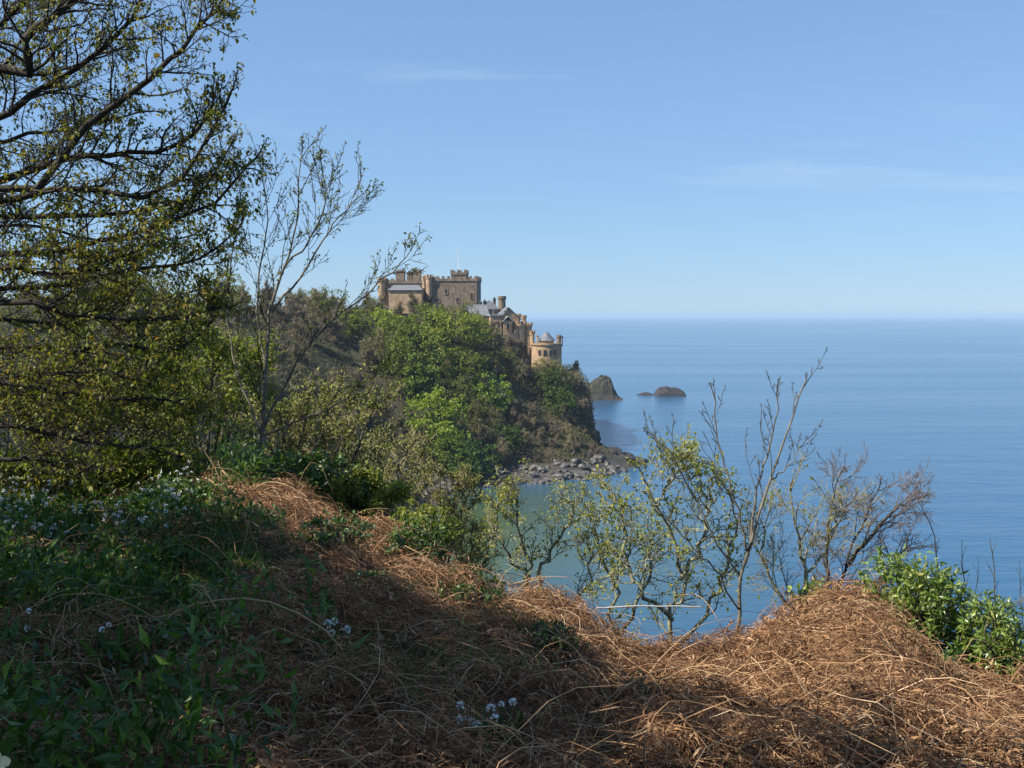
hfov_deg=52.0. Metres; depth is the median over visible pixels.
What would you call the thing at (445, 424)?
leafy tree
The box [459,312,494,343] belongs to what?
leafy tree
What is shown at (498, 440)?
bare tree
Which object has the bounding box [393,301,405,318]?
bare tree
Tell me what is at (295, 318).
bare tree
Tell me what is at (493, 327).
bare tree
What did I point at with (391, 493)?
scrub bush
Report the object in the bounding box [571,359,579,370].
bare tree
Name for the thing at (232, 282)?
leafy tree
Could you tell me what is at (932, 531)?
bare shoot
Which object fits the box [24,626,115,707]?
grass tuft
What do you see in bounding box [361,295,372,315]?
bare tree
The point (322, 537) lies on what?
bramble bush
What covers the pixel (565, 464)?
boulder
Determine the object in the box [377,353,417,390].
leafy tree
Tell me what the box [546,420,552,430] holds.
bare tree
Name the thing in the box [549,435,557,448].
bare tree
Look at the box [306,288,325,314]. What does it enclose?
bare tree
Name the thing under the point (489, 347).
bare tree
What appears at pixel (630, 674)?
dry grass
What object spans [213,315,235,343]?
bare tree
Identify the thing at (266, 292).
bare tree
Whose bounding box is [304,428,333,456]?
bare tree
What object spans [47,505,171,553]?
nettle clump
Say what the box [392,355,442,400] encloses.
leafy tree
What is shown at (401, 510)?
bramble bush
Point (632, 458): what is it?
boulder
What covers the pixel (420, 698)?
grass tuft
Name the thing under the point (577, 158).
sky
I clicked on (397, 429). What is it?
bare tree
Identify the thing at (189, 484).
nettle clump
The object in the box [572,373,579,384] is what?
bare tree
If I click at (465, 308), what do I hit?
leafy tree
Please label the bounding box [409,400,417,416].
bare tree
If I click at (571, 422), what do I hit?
undergrowth
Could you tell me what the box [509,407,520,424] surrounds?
bare tree
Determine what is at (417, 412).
bare tree
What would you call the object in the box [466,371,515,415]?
leafy tree
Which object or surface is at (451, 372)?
leafy tree
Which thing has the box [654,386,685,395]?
sea rock
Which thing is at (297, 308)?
bare tree
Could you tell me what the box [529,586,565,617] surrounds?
bramble bush
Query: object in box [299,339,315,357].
bare tree
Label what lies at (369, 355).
bare tree
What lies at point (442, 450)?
leafy tree
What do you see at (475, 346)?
leafy tree
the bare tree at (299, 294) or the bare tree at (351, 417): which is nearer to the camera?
the bare tree at (351, 417)
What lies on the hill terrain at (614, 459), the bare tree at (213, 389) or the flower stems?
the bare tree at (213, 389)
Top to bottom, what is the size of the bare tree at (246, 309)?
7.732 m
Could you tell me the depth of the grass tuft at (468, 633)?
6.68 m
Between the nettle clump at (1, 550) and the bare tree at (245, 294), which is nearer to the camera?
the nettle clump at (1, 550)
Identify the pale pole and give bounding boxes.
[596,605,699,628]
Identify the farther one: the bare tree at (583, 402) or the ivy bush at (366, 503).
the bare tree at (583, 402)
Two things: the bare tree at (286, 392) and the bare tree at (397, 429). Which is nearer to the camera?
the bare tree at (286, 392)
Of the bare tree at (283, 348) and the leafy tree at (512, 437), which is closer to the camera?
the bare tree at (283, 348)
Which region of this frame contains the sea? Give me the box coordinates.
[437,317,1023,660]
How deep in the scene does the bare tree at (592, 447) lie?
277.28 m
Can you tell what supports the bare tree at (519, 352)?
on the hill terrain at (614, 459)
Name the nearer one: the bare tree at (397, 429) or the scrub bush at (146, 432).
the scrub bush at (146, 432)
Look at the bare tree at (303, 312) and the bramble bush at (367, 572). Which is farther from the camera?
the bare tree at (303, 312)
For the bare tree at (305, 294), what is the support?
on the hill terrain at (614, 459)
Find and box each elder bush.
[471,455,627,626]
[563,485,702,641]
[585,422,756,646]
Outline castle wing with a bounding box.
[466,305,490,326]
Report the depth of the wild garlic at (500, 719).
4.67 m
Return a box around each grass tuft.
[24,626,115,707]
[335,671,441,722]
[393,608,479,655]
[504,608,580,660]
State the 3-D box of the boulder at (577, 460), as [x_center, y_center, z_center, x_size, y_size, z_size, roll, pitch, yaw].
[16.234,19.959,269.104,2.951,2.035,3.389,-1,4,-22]
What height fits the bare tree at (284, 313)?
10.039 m
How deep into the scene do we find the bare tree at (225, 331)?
201.13 m
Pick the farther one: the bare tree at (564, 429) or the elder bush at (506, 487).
the bare tree at (564, 429)
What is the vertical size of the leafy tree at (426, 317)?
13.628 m
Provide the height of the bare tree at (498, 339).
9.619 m
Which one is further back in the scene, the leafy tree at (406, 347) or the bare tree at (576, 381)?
the bare tree at (576, 381)
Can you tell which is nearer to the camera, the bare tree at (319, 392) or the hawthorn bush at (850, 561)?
the hawthorn bush at (850, 561)
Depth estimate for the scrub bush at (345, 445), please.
16.83 m
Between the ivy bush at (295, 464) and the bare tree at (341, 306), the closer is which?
the ivy bush at (295, 464)
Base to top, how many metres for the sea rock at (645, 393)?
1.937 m
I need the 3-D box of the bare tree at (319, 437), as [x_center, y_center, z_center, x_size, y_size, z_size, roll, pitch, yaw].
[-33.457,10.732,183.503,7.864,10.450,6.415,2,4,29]
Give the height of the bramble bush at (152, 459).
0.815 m
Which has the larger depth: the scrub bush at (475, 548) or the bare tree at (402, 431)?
the bare tree at (402, 431)
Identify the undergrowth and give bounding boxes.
[0,293,614,535]
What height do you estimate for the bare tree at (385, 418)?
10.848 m
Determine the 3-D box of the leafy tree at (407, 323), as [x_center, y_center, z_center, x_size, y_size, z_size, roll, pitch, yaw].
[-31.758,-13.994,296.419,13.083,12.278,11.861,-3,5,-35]
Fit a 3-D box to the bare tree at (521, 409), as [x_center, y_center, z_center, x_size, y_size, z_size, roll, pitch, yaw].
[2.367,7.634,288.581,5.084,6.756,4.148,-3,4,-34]
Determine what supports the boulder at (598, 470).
on the hill terrain at (614, 459)
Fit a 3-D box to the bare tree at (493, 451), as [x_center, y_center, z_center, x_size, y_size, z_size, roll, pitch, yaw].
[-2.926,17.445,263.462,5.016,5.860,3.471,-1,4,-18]
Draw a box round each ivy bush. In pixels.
[214,446,373,510]
[308,471,383,522]
[374,513,450,571]
[411,560,508,602]
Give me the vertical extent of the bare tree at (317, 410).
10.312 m
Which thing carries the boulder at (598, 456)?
on the hill terrain at (614, 459)
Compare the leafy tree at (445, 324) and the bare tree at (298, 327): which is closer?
the bare tree at (298, 327)
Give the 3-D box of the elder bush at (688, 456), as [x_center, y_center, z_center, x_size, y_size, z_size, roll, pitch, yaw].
[1.697,2.284,10.725,1.908,3.782,1.153,-2,4,-26]
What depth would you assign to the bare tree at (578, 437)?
279.25 m
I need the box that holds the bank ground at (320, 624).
[6,462,1000,767]
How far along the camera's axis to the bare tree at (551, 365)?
321.55 m
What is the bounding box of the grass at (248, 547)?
[0,467,992,767]
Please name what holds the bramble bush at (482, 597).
on the bank ground at (320, 624)
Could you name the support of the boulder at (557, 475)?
on the hill terrain at (614, 459)
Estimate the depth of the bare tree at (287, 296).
327.80 m
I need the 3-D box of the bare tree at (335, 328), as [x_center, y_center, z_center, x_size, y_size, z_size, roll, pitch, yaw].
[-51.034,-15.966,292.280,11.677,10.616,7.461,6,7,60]
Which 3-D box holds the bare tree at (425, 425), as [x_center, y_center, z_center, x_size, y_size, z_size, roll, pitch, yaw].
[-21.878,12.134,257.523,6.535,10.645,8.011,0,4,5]
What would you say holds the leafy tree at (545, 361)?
on the hill terrain at (614, 459)
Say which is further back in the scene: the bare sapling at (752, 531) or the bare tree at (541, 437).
the bare tree at (541, 437)
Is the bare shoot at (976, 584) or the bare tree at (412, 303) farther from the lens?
the bare tree at (412, 303)
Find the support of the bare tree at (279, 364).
on the hill terrain at (614, 459)
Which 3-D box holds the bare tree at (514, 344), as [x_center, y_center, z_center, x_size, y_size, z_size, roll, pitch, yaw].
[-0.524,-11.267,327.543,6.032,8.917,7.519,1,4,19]
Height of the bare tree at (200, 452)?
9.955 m
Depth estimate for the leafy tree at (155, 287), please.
185.70 m
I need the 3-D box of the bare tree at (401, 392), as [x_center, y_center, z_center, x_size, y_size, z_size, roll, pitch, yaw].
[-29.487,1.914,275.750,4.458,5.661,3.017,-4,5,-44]
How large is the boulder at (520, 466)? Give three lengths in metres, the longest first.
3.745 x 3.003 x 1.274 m
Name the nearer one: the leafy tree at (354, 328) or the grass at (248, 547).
the grass at (248, 547)
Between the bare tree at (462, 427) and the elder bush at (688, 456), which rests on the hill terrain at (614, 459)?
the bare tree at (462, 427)
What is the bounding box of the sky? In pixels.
[0,0,1023,316]
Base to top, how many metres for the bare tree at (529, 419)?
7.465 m
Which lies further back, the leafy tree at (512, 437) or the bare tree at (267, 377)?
the leafy tree at (512, 437)
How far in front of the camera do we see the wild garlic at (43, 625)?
5.30 m
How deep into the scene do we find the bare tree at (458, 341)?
304.62 m
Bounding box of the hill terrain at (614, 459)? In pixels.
[0,305,643,531]
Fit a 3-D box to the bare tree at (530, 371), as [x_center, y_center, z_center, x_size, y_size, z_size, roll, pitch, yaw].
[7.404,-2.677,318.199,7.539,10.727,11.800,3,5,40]
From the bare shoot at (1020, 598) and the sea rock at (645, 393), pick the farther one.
the sea rock at (645, 393)
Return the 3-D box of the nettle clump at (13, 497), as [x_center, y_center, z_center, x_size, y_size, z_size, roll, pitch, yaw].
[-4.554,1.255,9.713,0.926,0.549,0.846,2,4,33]
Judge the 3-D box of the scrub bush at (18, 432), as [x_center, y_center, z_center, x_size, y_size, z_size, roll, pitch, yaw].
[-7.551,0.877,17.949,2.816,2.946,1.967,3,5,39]
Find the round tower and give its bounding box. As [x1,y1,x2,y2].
[530,332,562,368]
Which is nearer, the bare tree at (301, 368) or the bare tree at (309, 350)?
the bare tree at (301, 368)
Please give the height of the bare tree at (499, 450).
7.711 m
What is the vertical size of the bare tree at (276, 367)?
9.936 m
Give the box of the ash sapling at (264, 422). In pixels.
[213,124,432,459]
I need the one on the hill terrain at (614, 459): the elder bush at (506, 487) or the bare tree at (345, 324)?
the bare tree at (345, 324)
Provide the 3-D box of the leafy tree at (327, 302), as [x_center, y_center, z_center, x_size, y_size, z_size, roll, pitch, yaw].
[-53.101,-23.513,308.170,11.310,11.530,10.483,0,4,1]
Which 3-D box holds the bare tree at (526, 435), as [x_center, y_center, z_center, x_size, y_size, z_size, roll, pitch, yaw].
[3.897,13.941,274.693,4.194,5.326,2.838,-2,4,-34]
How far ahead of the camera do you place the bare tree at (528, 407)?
292.02 m
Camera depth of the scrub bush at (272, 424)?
16.12 m
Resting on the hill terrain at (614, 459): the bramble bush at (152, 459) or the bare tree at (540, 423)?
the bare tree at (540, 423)
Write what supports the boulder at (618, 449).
on the hill terrain at (614, 459)
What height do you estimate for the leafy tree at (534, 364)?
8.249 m
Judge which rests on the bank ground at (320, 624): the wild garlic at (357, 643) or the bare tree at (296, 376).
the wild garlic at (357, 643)
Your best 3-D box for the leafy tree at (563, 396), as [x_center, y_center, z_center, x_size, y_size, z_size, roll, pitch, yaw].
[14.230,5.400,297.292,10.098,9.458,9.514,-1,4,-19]
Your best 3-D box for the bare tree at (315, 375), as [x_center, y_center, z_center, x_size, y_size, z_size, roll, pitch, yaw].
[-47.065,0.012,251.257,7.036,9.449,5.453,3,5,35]
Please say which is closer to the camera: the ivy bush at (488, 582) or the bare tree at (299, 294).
the ivy bush at (488, 582)
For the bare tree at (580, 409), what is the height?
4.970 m
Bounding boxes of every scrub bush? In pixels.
[0,360,149,449]
[68,341,220,454]
[124,305,285,470]
[221,385,348,470]
[232,363,412,480]
[318,460,420,532]
[325,416,439,533]
[394,455,484,565]
[444,508,510,576]
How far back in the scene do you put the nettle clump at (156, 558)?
7.45 m
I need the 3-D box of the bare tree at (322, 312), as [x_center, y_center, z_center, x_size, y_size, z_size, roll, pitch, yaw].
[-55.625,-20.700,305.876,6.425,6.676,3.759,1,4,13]
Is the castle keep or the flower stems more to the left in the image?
the flower stems
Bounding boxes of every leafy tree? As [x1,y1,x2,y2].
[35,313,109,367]
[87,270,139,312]
[128,268,183,323]
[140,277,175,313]
[209,268,244,300]
[312,284,348,319]
[337,307,368,336]
[359,296,388,323]
[361,326,402,373]
[365,307,405,336]
[377,313,420,345]
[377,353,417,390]
[381,320,449,383]
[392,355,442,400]
[398,385,475,451]
[408,302,452,344]
[419,306,481,360]
[424,429,465,471]
[430,373,475,418]
[437,347,491,392]
[447,435,500,483]
[452,298,479,320]
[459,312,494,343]
[460,330,498,371]
[460,395,505,439]
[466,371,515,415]
[487,347,523,381]
[491,423,526,454]
[531,359,547,368]
[531,366,574,403]
[532,356,566,388]
[542,386,577,417]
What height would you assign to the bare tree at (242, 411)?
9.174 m
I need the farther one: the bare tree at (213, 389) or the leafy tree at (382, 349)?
the leafy tree at (382, 349)
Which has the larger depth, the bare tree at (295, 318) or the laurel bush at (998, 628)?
the bare tree at (295, 318)
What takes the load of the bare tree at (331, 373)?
on the hill terrain at (614, 459)
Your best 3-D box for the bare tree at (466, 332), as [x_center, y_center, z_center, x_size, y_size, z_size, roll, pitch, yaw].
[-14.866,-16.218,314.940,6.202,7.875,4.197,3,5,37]
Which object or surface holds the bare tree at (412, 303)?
on the hill terrain at (614, 459)
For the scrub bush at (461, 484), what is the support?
on the hill terrain at (614, 459)
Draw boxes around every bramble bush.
[0,443,138,505]
[45,434,221,497]
[288,508,376,567]
[342,569,420,612]
[388,498,468,571]
[433,577,502,624]
[517,618,590,670]
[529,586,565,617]
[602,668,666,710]
[786,574,843,630]
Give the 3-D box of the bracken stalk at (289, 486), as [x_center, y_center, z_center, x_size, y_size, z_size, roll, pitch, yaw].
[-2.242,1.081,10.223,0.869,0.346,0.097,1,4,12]
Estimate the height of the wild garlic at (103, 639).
0.264 m
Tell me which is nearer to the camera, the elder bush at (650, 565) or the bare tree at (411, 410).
the elder bush at (650, 565)
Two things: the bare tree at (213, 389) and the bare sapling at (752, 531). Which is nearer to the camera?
the bare sapling at (752, 531)
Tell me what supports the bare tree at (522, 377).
on the hill terrain at (614, 459)
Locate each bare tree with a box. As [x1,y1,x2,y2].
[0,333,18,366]
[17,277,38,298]
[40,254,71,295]
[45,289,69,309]
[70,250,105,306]
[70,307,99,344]
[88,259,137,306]
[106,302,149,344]
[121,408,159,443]
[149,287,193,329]
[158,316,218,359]
[165,418,228,474]
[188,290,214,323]
[197,342,216,372]
[206,363,242,415]
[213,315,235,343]
[218,288,244,321]
[218,322,240,345]
[222,278,245,303]
[227,388,255,430]
[240,286,252,306]
[242,298,255,322]
[243,352,277,390]
[256,280,276,303]
[259,363,281,389]
[262,322,292,363]
[263,296,283,318]
[270,298,293,328]
[270,372,297,421]
[271,352,285,376]
[278,363,306,398]
[279,364,303,400]
[282,287,296,305]
[287,313,320,342]
[287,316,302,339]
[289,287,304,305]
[289,340,310,370]
[290,299,304,320]
[297,401,321,429]
[298,306,306,318]
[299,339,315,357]
[300,290,306,306]
[303,322,322,342]
[303,378,320,398]
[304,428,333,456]
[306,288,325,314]
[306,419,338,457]
[307,311,317,321]
[307,366,327,384]
[311,292,331,316]
[312,304,329,322]
[315,370,348,403]
[320,308,344,343]
[323,367,334,381]
[332,295,345,310]
[332,385,365,413]
[334,318,348,338]
[334,398,360,420]
[338,409,356,436]
[339,429,363,467]
[348,369,365,387]
[350,304,363,323]
[359,338,373,355]
[359,340,381,371]
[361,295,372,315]
[363,396,397,432]
[367,292,382,311]
[367,325,396,357]
[391,411,404,426]
[391,421,406,439]
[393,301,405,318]
[393,381,404,400]
[396,428,421,454]
[397,411,410,434]
[399,399,407,414]
[405,291,424,316]
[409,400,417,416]
[411,414,432,443]
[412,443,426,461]
[413,410,420,426]
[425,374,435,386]
[429,345,442,364]
[430,361,447,384]
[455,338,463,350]
[456,317,468,341]
[456,418,467,434]
[465,398,480,413]
[473,418,493,447]
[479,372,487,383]
[485,338,500,358]
[485,406,494,426]
[486,355,499,370]
[486,410,503,428]
[487,322,498,339]
[488,365,497,376]
[490,324,506,354]
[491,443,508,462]
[494,433,501,447]
[495,437,512,463]
[503,334,520,353]
[503,345,515,361]
[506,395,524,413]
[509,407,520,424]
[512,358,527,379]
[514,407,536,431]
[515,346,522,358]
[515,401,526,415]
[516,368,528,386]
[517,337,527,357]
[520,428,533,444]
[523,358,547,384]
[526,403,533,414]
[535,419,546,429]
[535,425,549,446]
[545,362,566,379]
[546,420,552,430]
[547,424,563,438]
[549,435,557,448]
[557,372,574,391]
[559,403,571,421]
[561,419,572,435]
[565,425,582,443]
[565,435,576,449]
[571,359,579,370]
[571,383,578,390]
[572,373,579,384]
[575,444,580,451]
[576,403,586,416]
[578,398,587,408]
[590,441,596,453]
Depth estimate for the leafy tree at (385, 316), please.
300.11 m
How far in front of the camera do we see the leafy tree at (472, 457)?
247.20 m
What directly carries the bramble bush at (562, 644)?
on the bank ground at (320, 624)
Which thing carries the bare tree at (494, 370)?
on the hill terrain at (614, 459)
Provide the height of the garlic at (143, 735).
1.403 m
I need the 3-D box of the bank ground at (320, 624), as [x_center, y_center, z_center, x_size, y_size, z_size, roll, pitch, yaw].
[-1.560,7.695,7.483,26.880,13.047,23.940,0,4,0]
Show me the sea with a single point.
(898, 396)
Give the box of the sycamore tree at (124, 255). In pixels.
[0,0,279,497]
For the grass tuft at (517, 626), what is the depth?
6.95 m
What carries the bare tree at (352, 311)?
on the hill terrain at (614, 459)
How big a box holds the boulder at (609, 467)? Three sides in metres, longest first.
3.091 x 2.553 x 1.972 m
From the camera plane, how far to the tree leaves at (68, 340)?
123.42 m
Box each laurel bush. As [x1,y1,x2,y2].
[853,543,980,650]
[925,632,987,690]
[950,589,1023,705]
[995,632,1023,709]
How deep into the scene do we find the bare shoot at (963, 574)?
8.52 m
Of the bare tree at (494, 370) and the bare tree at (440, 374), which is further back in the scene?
the bare tree at (494, 370)
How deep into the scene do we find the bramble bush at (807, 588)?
9.06 m
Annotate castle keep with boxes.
[377,268,481,316]
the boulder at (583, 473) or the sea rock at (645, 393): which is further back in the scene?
the sea rock at (645, 393)
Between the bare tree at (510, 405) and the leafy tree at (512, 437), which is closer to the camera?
the leafy tree at (512, 437)
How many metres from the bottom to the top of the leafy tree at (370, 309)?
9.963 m
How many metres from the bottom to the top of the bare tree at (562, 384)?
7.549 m
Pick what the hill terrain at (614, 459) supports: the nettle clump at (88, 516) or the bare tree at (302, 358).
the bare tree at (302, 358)
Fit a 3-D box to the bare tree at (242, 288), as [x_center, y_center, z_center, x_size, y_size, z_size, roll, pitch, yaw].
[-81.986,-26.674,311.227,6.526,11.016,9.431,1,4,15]
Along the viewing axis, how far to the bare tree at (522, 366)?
314.12 m
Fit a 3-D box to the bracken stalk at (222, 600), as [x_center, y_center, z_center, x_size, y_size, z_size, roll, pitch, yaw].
[-1.276,1.299,5.204,1.234,0.461,0.164,2,4,22]
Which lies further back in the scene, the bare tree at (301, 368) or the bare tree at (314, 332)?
the bare tree at (314, 332)
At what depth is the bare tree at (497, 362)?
308.66 m
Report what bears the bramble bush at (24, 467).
on the bank ground at (320, 624)
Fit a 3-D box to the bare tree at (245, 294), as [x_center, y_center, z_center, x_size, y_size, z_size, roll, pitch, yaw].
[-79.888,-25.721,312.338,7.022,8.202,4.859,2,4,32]
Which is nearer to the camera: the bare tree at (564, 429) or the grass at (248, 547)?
the grass at (248, 547)
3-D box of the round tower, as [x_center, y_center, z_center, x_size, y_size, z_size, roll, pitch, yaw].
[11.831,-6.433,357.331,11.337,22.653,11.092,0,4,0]
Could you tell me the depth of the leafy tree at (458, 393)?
275.67 m
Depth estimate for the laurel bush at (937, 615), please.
7.25 m
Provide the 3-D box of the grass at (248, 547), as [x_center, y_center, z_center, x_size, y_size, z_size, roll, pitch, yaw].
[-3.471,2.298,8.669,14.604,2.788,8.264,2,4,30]
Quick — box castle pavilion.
[478,296,534,363]
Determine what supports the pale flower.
on the bank ground at (320, 624)
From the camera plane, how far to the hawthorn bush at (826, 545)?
10.89 m
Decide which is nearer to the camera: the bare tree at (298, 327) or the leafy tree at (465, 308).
the bare tree at (298, 327)
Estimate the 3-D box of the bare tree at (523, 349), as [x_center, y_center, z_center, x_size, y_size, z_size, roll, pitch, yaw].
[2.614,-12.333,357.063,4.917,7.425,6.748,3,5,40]
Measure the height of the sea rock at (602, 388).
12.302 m
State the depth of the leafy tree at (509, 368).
305.81 m
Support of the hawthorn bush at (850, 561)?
on the bank ground at (320, 624)
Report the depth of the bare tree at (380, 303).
336.95 m
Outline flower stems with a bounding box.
[0,453,192,561]
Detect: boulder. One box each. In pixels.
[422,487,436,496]
[516,464,528,468]
[528,473,539,477]
[538,466,545,471]
[552,473,565,478]
[560,462,568,467]
[569,458,580,463]
[577,471,588,477]
[579,464,589,469]
[591,467,607,475]
[593,454,603,460]
[606,465,615,470]
[610,447,621,451]
[625,456,636,462]
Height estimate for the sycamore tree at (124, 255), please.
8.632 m
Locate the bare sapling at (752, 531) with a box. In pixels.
[642,347,827,631]
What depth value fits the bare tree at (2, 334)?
107.63 m
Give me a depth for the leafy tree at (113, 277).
175.63 m
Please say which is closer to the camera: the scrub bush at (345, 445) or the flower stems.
the flower stems
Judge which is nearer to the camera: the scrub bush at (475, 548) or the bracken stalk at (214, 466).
the bracken stalk at (214, 466)
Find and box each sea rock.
[585,375,622,400]
[636,392,653,394]
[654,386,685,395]
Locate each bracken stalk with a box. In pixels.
[152,598,353,687]
[189,582,236,673]
[205,452,223,480]
[250,480,318,510]
[922,685,997,721]
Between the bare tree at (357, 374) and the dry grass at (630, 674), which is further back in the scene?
the bare tree at (357, 374)
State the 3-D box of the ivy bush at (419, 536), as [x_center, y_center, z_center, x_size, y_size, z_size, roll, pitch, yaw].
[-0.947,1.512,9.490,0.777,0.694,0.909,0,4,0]
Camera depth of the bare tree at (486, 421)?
278.79 m
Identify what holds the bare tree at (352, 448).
on the hill terrain at (614, 459)
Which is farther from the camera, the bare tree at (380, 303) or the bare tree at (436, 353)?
the bare tree at (380, 303)
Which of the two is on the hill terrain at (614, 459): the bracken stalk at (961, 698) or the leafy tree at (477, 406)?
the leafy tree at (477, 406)
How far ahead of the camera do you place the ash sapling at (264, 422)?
13.93 m
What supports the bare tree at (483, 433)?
on the hill terrain at (614, 459)
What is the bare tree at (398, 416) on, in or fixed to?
on the hill terrain at (614, 459)
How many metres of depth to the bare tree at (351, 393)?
250.40 m
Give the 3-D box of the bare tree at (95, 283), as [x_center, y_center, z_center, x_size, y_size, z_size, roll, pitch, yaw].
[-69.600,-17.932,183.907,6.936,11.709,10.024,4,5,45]
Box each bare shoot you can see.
[917,498,947,607]
[961,547,971,612]
[974,554,982,644]
[986,542,997,620]
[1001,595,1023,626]
[1015,563,1023,630]
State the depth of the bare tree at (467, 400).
280.83 m
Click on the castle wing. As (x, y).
(483, 310)
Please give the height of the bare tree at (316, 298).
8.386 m
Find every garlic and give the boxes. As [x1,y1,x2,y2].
[0,417,340,767]
[5,608,48,657]
[77,617,141,669]
[323,617,372,663]
[436,698,523,757]
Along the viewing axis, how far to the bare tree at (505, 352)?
324.76 m
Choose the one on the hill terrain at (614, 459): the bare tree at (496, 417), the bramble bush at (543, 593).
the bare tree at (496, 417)
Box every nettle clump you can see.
[0,489,69,533]
[0,542,54,589]
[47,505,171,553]
[126,537,201,585]
[141,471,233,526]
[205,500,286,538]
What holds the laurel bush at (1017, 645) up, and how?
on the bank ground at (320, 624)
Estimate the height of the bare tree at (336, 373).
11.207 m
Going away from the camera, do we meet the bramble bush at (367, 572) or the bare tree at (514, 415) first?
the bramble bush at (367, 572)
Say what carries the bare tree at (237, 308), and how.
on the hill terrain at (614, 459)
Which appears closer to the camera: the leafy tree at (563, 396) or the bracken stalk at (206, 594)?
the bracken stalk at (206, 594)
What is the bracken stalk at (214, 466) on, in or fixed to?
on the bank ground at (320, 624)
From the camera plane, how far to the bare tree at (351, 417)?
221.19 m
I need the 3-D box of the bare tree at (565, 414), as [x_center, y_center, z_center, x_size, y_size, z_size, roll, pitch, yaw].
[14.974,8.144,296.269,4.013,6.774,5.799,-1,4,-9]
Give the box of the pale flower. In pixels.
[0,753,10,767]
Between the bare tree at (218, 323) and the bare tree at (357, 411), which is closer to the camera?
the bare tree at (218, 323)
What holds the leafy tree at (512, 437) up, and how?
on the hill terrain at (614, 459)
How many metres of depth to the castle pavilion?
360.23 m
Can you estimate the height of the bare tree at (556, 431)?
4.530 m
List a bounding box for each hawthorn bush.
[737,446,884,612]
[769,441,941,595]
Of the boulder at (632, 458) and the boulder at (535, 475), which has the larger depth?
the boulder at (632, 458)
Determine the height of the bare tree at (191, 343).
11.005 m
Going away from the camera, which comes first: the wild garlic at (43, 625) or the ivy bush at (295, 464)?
the wild garlic at (43, 625)
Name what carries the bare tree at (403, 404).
on the hill terrain at (614, 459)
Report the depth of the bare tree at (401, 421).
260.27 m
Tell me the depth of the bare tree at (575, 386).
321.07 m
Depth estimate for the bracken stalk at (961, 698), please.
5.60 m
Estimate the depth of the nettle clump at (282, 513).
8.65 m
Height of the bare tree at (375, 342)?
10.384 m
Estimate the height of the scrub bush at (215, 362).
7.465 m
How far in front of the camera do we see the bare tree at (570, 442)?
274.27 m
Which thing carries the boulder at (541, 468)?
on the hill terrain at (614, 459)
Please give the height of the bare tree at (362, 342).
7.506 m

